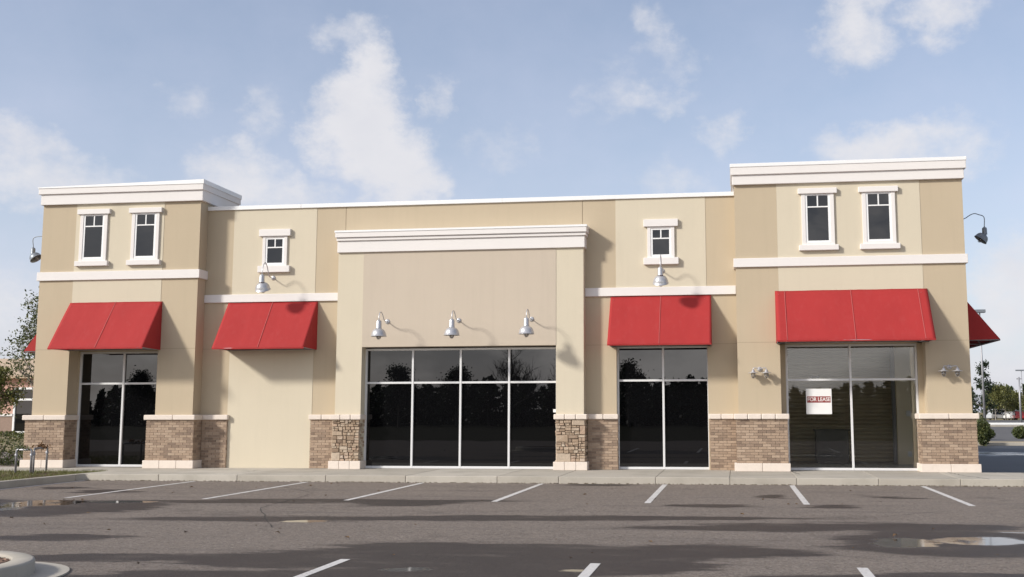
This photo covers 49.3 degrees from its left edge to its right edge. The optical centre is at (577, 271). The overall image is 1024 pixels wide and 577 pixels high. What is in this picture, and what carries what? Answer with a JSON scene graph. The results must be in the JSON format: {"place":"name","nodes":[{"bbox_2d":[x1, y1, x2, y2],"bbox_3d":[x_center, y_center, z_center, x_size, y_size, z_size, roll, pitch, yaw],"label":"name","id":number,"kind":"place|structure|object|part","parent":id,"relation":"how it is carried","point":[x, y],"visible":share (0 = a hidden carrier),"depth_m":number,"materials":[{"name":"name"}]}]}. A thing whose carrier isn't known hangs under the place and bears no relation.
{"place":"outdoors","nodes":[
{"label":"outdoors","id":0,"kind":"place"},
{"bbox_2d":[0,358,34,433],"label":"neighbour building","id":1,"kind":"structure","parent":0,"point":[11,422],"depth_m":85.78,"materials":[{"name":"brick"}]},
{"bbox_2d":[12,387,31,432],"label":"window frame","id":2,"kind":"structure","parent":1,"relation":"in","point":[13,418],"depth_m":85.68,"materials":[{"name":"white plastic"}]},
{"bbox_2d":[14,389,32,430],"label":"window glass","id":3,"kind":"structure","parent":1,"relation":"in","point":[26,409],"depth_m":85.72,"materials":[{"name":"black glass"}]},
{"bbox_2d":[0,468,107,480],"bbox_3d":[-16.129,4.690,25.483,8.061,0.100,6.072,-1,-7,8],"label":"grass","id":4,"kind":"structure","parent":0,"point":[20,476],"depth_m":26.86,"materials":[{"name":"green plant"}]},
{"bbox_2d":[14,449,32,473],"bbox_3d":[-13.487,4.654,27.104,0.455,0.656,0.074,-1,-7,3],"label":"pipe hoop","id":5,"kind":"object","parent":4,"relation":"on","point":[31,457],"visible":0.92,"depth_m":27.09,"materials":[{"name":"metal"}]},
{"bbox_2d":[12,443,35,451],"bbox_3d":[-13.495,4.301,27.161,0.586,0.215,0.278,-1,-7,8],"label":"vine","id":6,"kind":"object","parent":5,"relation":"on","point":[24,447],"visible":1,"depth_m":27.13,"materials":[{"name":"green plant"}]},
{"bbox_2d":[32,447,48,473],"bbox_3d":[-13.370,4.721,27.705,0.072,0.675,1.096,1,-7,-9],"label":"pipe hoop","id":7,"kind":"object","parent":4,"relation":"on","point":[33,459],"visible":0.81,"depth_m":27.50,"materials":[{"name":"metal"}]},
{"bbox_2d":[31,441,51,450],"bbox_3d":[-13.384,4.373,27.871,0.520,0.239,0.292,-1,-7,8],"label":"withered plant","id":8,"kind":"object","parent":7,"relation":"attached to","point":[45,446],"visible":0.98,"depth_m":27.84,"materials":[{"name":"brown plant"}]},
{"bbox_2d":[0,412,1019,451],"bbox_3d":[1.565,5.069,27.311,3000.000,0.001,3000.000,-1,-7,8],"label":"ground","id":9,"kind":"structure","parent":0,"point":[16,442],"depth_m":65.78,"materials":[{"name":"green plant"}]},
{"bbox_2d":[0,430,24,465],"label":"hedge","id":10,"kind":"object","parent":9,"relation":"on","point":[16,435],"visible":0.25,"depth_m":34.23,"materials":[{"name":"green plant"}]},
{"bbox_2d":[0,361,31,416],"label":"tree","id":11,"kind":"object","parent":9,"relation":"on","point":[13,398],"visible":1,"depth_m":43.88,"materials":[{"name":"green plant"}]},
{"bbox_2d":[0,289,38,399],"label":"tree","id":12,"kind":"object","parent":9,"relation":"on","point":[27,337],"visible":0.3,"depth_m":46.07,"materials":[{"name":"green plant"}]},
{"bbox_2d":[971,383,1023,418],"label":"wood","id":13,"kind":"object","parent":9,"relation":"on","point":[981,411],"visible":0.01,"depth_m":232.72,"materials":[{"name":"green plant"}]},
{"bbox_2d":[981,382,1014,419],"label":"tree","id":14,"kind":"object","parent":9,"relation":"on","point":[997,395],"visible":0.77,"depth_m":197.69,"materials":[{"name":"green plant"}]},
{"bbox_2d":[986,409,1010,419],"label":"parked car","id":15,"kind":"object","parent":9,"relation":"on","point":[990,416],"visible":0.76,"depth_m":203.61,"materials":[{"name":"silver metal"}]},
{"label":"side window","id":16,"kind":"part","parent":15,"relation":"part of","materials":[{"name":"black glass"}]},
{"bbox_2d":[1003,412,1013,419],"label":"parked car","id":17,"kind":"object","parent":9,"relation":"on","point":[1010,415],"visible":0.51,"depth_m":202.54,"materials":[{"name":"white paint"}]},
{"bbox_2d":[1000,383,1018,419],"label":"tree","id":18,"kind":"object","parent":9,"relation":"on","point":[1007,390],"visible":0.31,"depth_m":201.43,"materials":[{"name":"green plant"}]},
{"bbox_2d":[1006,390,1022,419],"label":"tree","id":19,"kind":"object","parent":9,"relation":"on","point":[1016,393],"visible":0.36,"depth_m":204.86,"materials":[{"name":"green plant"}]},
{"bbox_2d":[1012,412,1023,419],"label":"parked car","id":20,"kind":"object","parent":9,"relation":"on","point":[1016,415],"visible":0.84,"depth_m":199.57,"materials":[{"name":"red paint"}]},
{"bbox_2d":[1015,390,1023,411],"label":"tree","id":21,"kind":"object","parent":9,"relation":"on","point":[1022,402],"visible":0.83,"depth_m":194.85,"materials":[{"name":"green plant"}]},
{"bbox_2d":[1015,370,1023,419],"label":"lamp post","id":22,"kind":"object","parent":9,"relation":"on","point":[1021,382],"visible":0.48,"depth_m":204.41,"materials":[{"name":"metal"}]},
{"bbox_2d":[0,452,1023,576],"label":"car park","id":23,"kind":"structure","parent":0,"point":[566,530],"depth_m":15.13,"materials":[{"name":"grey asphalt"}]},
{"bbox_2d":[0,551,34,576],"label":"island kerb","id":24,"kind":"structure","parent":23,"relation":"on","point":[19,564],"depth_m":10.79,"materials":[{"name":"concrete"}]},
{"bbox_2d":[0,474,86,488],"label":"bed kerb","id":25,"kind":"structure","parent":23,"relation":"on","point":[38,481],"depth_m":24.96,"materials":[{"name":"concrete"}]},
{"bbox_2d":[0,480,86,489],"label":"parking line","id":26,"kind":"object","parent":23,"relation":"on","point":[45,484],"visible":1,"depth_m":24.72,"materials":[{"name":"paint"}]},
{"bbox_2d":[27,562,69,576],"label":"island apron","id":27,"kind":"object","parent":23,"relation":"on","point":[44,569],"visible":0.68,"depth_m":11.21,"materials":[{"name":"concrete"}]},
{"bbox_2d":[65,481,194,497],"bbox_3d":[-9.287,4.588,23.475,0.118,0.001,5.070,-1,-7,8],"label":"parking line","id":28,"kind":"object","parent":23,"relation":"on","point":[128,489],"visible":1,"depth_m":23.21,"materials":[{"name":"paint"}]},
{"bbox_2d":[203,482,305,498],"bbox_3d":[-6.570,4.534,23.098,0.118,0.001,5.070,-1,-7,8],"label":"parking line","id":29,"kind":"object","parent":23,"relation":"on","point":[253,490],"visible":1,"depth_m":22.55,"materials":[{"name":"paint"}]},
{"bbox_2d":[294,559,349,576],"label":"parking line","id":30,"kind":"object","parent":23,"relation":"on","point":[310,572],"visible":1,"depth_m":11.40,"materials":[{"name":"paint"}]},
{"bbox_2d":[346,483,421,499],"bbox_3d":[-3.854,4.480,22.721,0.118,0.001,5.070,-1,-7,8],"label":"parking line","id":31,"kind":"object","parent":23,"relation":"on","point":[382,491],"visible":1,"depth_m":22.18,"materials":[{"name":"paint"}]},
{"bbox_2d":[10,482,1000,563],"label":"fallen leaves","id":32,"kind":"object","parent":23,"relation":"on","point":[415,524],"visible":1,"depth_m":19.06,"materials":[{"name":"brown plant"}]},
{"bbox_2d":[491,484,541,501],"bbox_3d":[-1.137,4.427,22.344,0.118,0.001,5.070,-1,-7,8],"label":"parking line","id":33,"kind":"object","parent":23,"relation":"on","point":[504,497],"visible":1,"depth_m":21.83,"materials":[{"name":"paint"}]},
{"bbox_2d":[115,480,1022,486],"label":"kerb grit","id":34,"kind":"object","parent":23,"relation":"on","point":[561,483],"visible":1,"depth_m":24.74,"materials":[{"name":"soil"}]},
{"bbox_2d":[578,563,600,576],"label":"parking line","id":35,"kind":"object","parent":23,"relation":"on","point":[589,569],"visible":1,"depth_m":11.25,"materials":[{"name":"paint"}]},
{"bbox_2d":[260,487,955,559],"bbox_3d":[-1.605,3.852,17.798,14.062,0.001,7.108,-4,-8,26],"label":"asphalt crack","id":36,"kind":"object","parent":23,"relation":"on","point":[466,510],"visible":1,"depth_m":17.83,"materials":[{"name":"black asphalt"}]},
{"bbox_2d":[645,484,666,502],"bbox_3d":[1.579,4.373,21.967,0.118,0.001,5.070,-1,-7,8],"label":"parking line","id":37,"kind":"object","parent":23,"relation":"on","point":[655,494],"visible":0.98,"depth_m":21.75,"materials":[{"name":"paint"}]},
{"bbox_2d":[789,485,809,504],"bbox_3d":[4.296,4.320,21.590,0.118,0.001,5.070,-1,-7,8],"label":"parking line","id":38,"kind":"object","parent":23,"relation":"on","point":[799,495],"visible":1,"depth_m":21.15,"materials":[{"name":"paint"}]},
{"bbox_2d":[857,568,874,576],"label":"parking line","id":39,"kind":"object","parent":23,"relation":"on","point":[865,572],"visible":1,"depth_m":11.03,"materials":[{"name":"paint"}]},
{"bbox_2d":[921,486,974,505],"bbox_3d":[7.012,4.266,21.213,0.118,0.001,5.070,-1,-7,8],"label":"parking line","id":40,"kind":"object","parent":23,"relation":"on","point":[953,498],"visible":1,"depth_m":20.82,"materials":[{"name":"paint"}]},
{"bbox_2d":[0,467,1023,486],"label":"sidewalk","id":41,"kind":"structure","parent":0,"point":[715,477],"depth_m":25.57,"materials":[{"name":"concrete"}]},
{"bbox_2d":[19,156,981,472],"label":"retail building","id":42,"kind":"structure","parent":41,"relation":"on","point":[489,386],"depth_m":28.67,"materials":[{"name":"beige paint"}]},
{"bbox_2d":[24,335,35,352],"bbox_3d":[-14.666,1.853,32.809,0.925,1.262,3.800,-1,-7,8],"label":"awning","id":43,"kind":"object","parent":42,"relation":"attached to","point":[31,347],"visible":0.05,"depth_m":30.92,"materials":[{"name":"red fabric"}]},
{"bbox_2d":[29,236,41,262],"bbox_3d":[-14.947,-0.631,31.381,0.991,0.774,0.348,-1,-7,8],"label":"wall lamp","id":44,"kind":"object","parent":42,"relation":"attached to","point":[34,257],"visible":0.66,"depth_m":31.41,"materials":[{"name":"grey metal"}]},
{"bbox_2d":[74,209,111,266],"bbox_3d":[-13.091,-0.908,30.093,0.955,1.555,0.130,-1,-7,8],"label":"window","id":45,"kind":"structure","parent":42,"relation":"in","point":[93,222],"depth_m":30.10,"materials":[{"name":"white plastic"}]},
{"bbox_2d":[47,301,162,350],"bbox_3d":[-12.411,1.416,29.276,2.640,1.312,0.925,-1,-7,8],"label":"awning","id":46,"kind":"object","parent":42,"relation":"attached to","point":[116,325],"visible":1,"depth_m":29.27,"materials":[{"name":"red fabric"}]},
{"bbox_2d":[126,207,162,265],"bbox_3d":[-11.610,-0.937,29.888,0.955,1.555,0.130,-1,-7,8],"label":"window","id":47,"kind":"structure","parent":42,"relation":"in","point":[145,230],"depth_m":29.89,"materials":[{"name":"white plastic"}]},
{"bbox_2d":[212,301,317,350],"bbox_3d":[-8.161,1.403,29.124,2.490,1.313,0.925,-1,-7,8],"label":"awning","id":48,"kind":"object","parent":42,"relation":"attached to","point":[271,325],"visible":1,"depth_m":29.11,"materials":[{"name":"red fabric"}]},
{"bbox_2d":[255,262,275,292],"bbox_3d":[-8.178,0.188,29.319,0.400,0.824,0.834,-1,-7,8],"label":"wall lamp","id":49,"kind":"object","parent":42,"relation":"attached to","point":[262,286],"visible":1,"depth_m":28.96,"materials":[{"name":"silver metal"}]},
{"bbox_2d":[257,229,291,272],"bbox_3d":[-8.097,-0.546,29.789,0.890,1.165,0.130,-1,-7,8],"label":"window","id":50,"kind":"structure","parent":42,"relation":"in","point":[275,241],"depth_m":29.78,"materials":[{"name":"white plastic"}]},
{"bbox_2d":[371,312,389,339],"bbox_3d":[-4.975,1.399,28.351,0.400,0.724,0.900,-1,-7,8],"label":"wall lamp","id":51,"kind":"object","parent":42,"relation":"attached to","point":[378,332],"visible":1,"depth_m":28.04,"materials":[{"name":"silver metal"}]},
{"bbox_2d":[444,310,460,338],"bbox_3d":[-3.101,1.358,28.092,0.400,0.724,0.900,-1,-7,8],"label":"wall lamp","id":52,"kind":"object","parent":42,"relation":"attached to","point":[451,331],"visible":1,"depth_m":27.77,"materials":[{"name":"silver metal"}]},
{"bbox_2d":[519,309,533,336],"bbox_3d":[-1.222,1.311,27.832,0.400,0.724,0.900,-1,-7,8],"label":"wall lamp","id":53,"kind":"object","parent":42,"relation":"attached to","point":[526,330],"visible":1,"depth_m":27.51,"materials":[{"name":"silver metal"}]},
{"bbox_2d":[607,295,711,346],"bbox_3d":[2.057,1.209,27.705,2.545,1.312,0.925,-1,-7,8],"label":"awning","id":54,"kind":"object","parent":42,"relation":"attached to","point":[677,320],"visible":1,"depth_m":27.70,"materials":[{"name":"red fabric"}]},
{"bbox_2d":[653,254,668,286],"bbox_3d":[2.105,0.000,27.890,0.400,0.824,0.834,-1,-7,8],"label":"wall lamp","id":55,"kind":"object","parent":42,"relation":"attached to","point":[660,279],"visible":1,"depth_m":27.52,"materials":[{"name":"silver metal"}]},
{"bbox_2d":[643,219,678,264],"bbox_3d":[2.136,-0.748,28.368,0.890,1.165,0.130,-1,-7,8],"label":"window","id":56,"kind":"structure","parent":42,"relation":"in","point":[660,232],"depth_m":28.37,"materials":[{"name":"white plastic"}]},
{"bbox_2d":[749,367,770,378],"bbox_3d":[4.446,2.466,27.080,0.576,0.294,0.300,-1,-7,8],"label":"twin wall lamp","id":57,"kind":"object","parent":42,"relation":"attached to","point":[759,369],"visible":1,"depth_m":27.05,"materials":[{"name":"silver metal"}]},
{"bbox_2d":[798,187,838,250],"bbox_3d":[5.943,-1.283,27.451,0.955,1.555,0.130,-1,-7,8],"label":"window","id":58,"kind":"structure","parent":42,"relation":"in","point":[817,204],"depth_m":27.46,"materials":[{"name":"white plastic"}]},
{"bbox_2d":[806,389,831,413],"bbox_3d":[5.968,3.215,27.469,0.620,0.624,0.008,-1,-7,8],"label":"lease sign","id":59,"kind":"object","parent":42,"relation":"attached to","point":[818,401],"visible":1,"depth_m":27.47,"materials":[{"name":"white paper"}]},
{"bbox_2d":[813,429,849,463],"bbox_3d":[7.085,4.869,30.953,0.960,0.940,0.640,-1,-7,8],"label":"counter","id":60,"kind":"object","parent":42,"relation":"on","point":[831,446],"visible":1,"depth_m":30.69,"materials":[{"name":"black laminate"}]},
{"bbox_2d":[775,288,935,342],"bbox_3d":[6.608,1.041,26.636,3.630,1.313,0.925,-1,-7,8],"label":"awning","id":61,"kind":"object","parent":42,"relation":"attached to","point":[876,315],"visible":1,"depth_m":26.62,"materials":[{"name":"red fabric"}]},
{"bbox_2d":[858,186,900,249],"bbox_3d":[7.394,-1.312,27.250,0.955,1.555,0.130,-1,-7,8],"label":"window","id":62,"kind":"structure","parent":42,"relation":"in","point":[878,202],"depth_m":27.26,"materials":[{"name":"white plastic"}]},
{"bbox_2d":[940,365,961,376],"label":"twin wall lamp","id":63,"kind":"object","parent":42,"relation":"attached to","point":[948,367],"visible":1,"depth_m":26.44,"materials":[{"name":"silver metal"}]},
{"bbox_2d":[964,213,987,243],"bbox_3d":[9.896,-1.064,27.925,0.764,0.791,0.348,-1,-7,8],"label":"wall lamp","id":64,"kind":"object","parent":42,"relation":"attached to","point":[982,237],"visible":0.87,"depth_m":27.83,"materials":[{"name":"grey metal"}]},
{"bbox_2d":[967,302,999,347],"bbox_3d":[10.259,1.355,29.503,0.955,1.212,3.800,-1,-7,8],"label":"awning","id":65,"kind":"object","parent":42,"relation":"attached to","point":[981,332],"visible":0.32,"depth_m":27.62,"materials":[{"name":"red fabric"}]},
{"bbox_2d":[0,0,1023,410],"label":"sky","id":66,"kind":"structure","parent":0,"point":[265,102],"materials":[{"name":"blue"}]},
{"bbox_2d":[978,446,1023,472],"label":"side road","id":67,"kind":"structure","parent":0,"point":[1001,459],"depth_m":36.69,"materials":[{"name":"grey asphalt"}]},
{"bbox_2d":[976,418,991,445],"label":"shrub","id":68,"kind":"object","parent":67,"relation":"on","point":[984,432],"visible":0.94,"depth_m":50.88,"materials":[{"name":"green plant"}]},
{"bbox_2d":[986,420,1023,441],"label":"car park","id":69,"kind":"structure","parent":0,"point":[1003,434],"depth_m":79.62,"materials":[{"name":"grey asphalt"}]},
{"bbox_2d":[975,309,988,422],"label":"lamp post","id":70,"kind":"object","parent":69,"relation":"on","point":[979,311],"visible":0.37,"depth_m":83.20,"materials":[{"name":"metal"}]},
{"bbox_2d":[972,359,998,413],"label":"pine tree","id":71,"kind":"object","parent":69,"relation":"on","point":[986,387],"visible":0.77,"depth_m":99.07,"materials":[{"name":"green plant"}]},
{"bbox_2d":[991,428,995,438],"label":"shrub","id":72,"kind":"object","parent":69,"relation":"on","point":[993,434],"visible":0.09,"depth_m":62.22,"materials":[{"name":"green plant"}]},
{"bbox_2d":[978,425,1023,445],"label":"kerb","id":73,"kind":"structure","parent":69,"relation":"on","point":[1003,444],"depth_m":51.33,"materials":[{"name":"concrete"}]},
{"bbox_2d":[989,423,1023,424],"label":"guard rail","id":74,"kind":"object","parent":69,"relation":"on","point":[1006,423],"depth_m":92.33,"materials":[{"name":"metal"}]},
{"bbox_2d":[1011,425,1023,438],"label":"shrub","id":75,"kind":"object","parent":69,"relation":"on","point":[1017,432],"visible":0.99,"depth_m":63.92,"materials":[{"name":"green plant"}]},
{"bbox_2d":[1016,377,1021,422],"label":"utility pole","id":76,"kind":"object","parent":69,"relation":"on","point":[1020,409],"visible":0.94,"depth_m":142.16,"materials":[{"name":"metal"}]},
{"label":"island soil","id":77,"kind":"structure","parent":0,"visible":0},
{"bbox_2d":[0,557,9,563],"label":"mulch","id":78,"kind":"object","parent":77,"relation":"on","point":[3,559],"visible":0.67,"depth_m":11.07,"materials":[{"name":"brown wood"}]}
]}

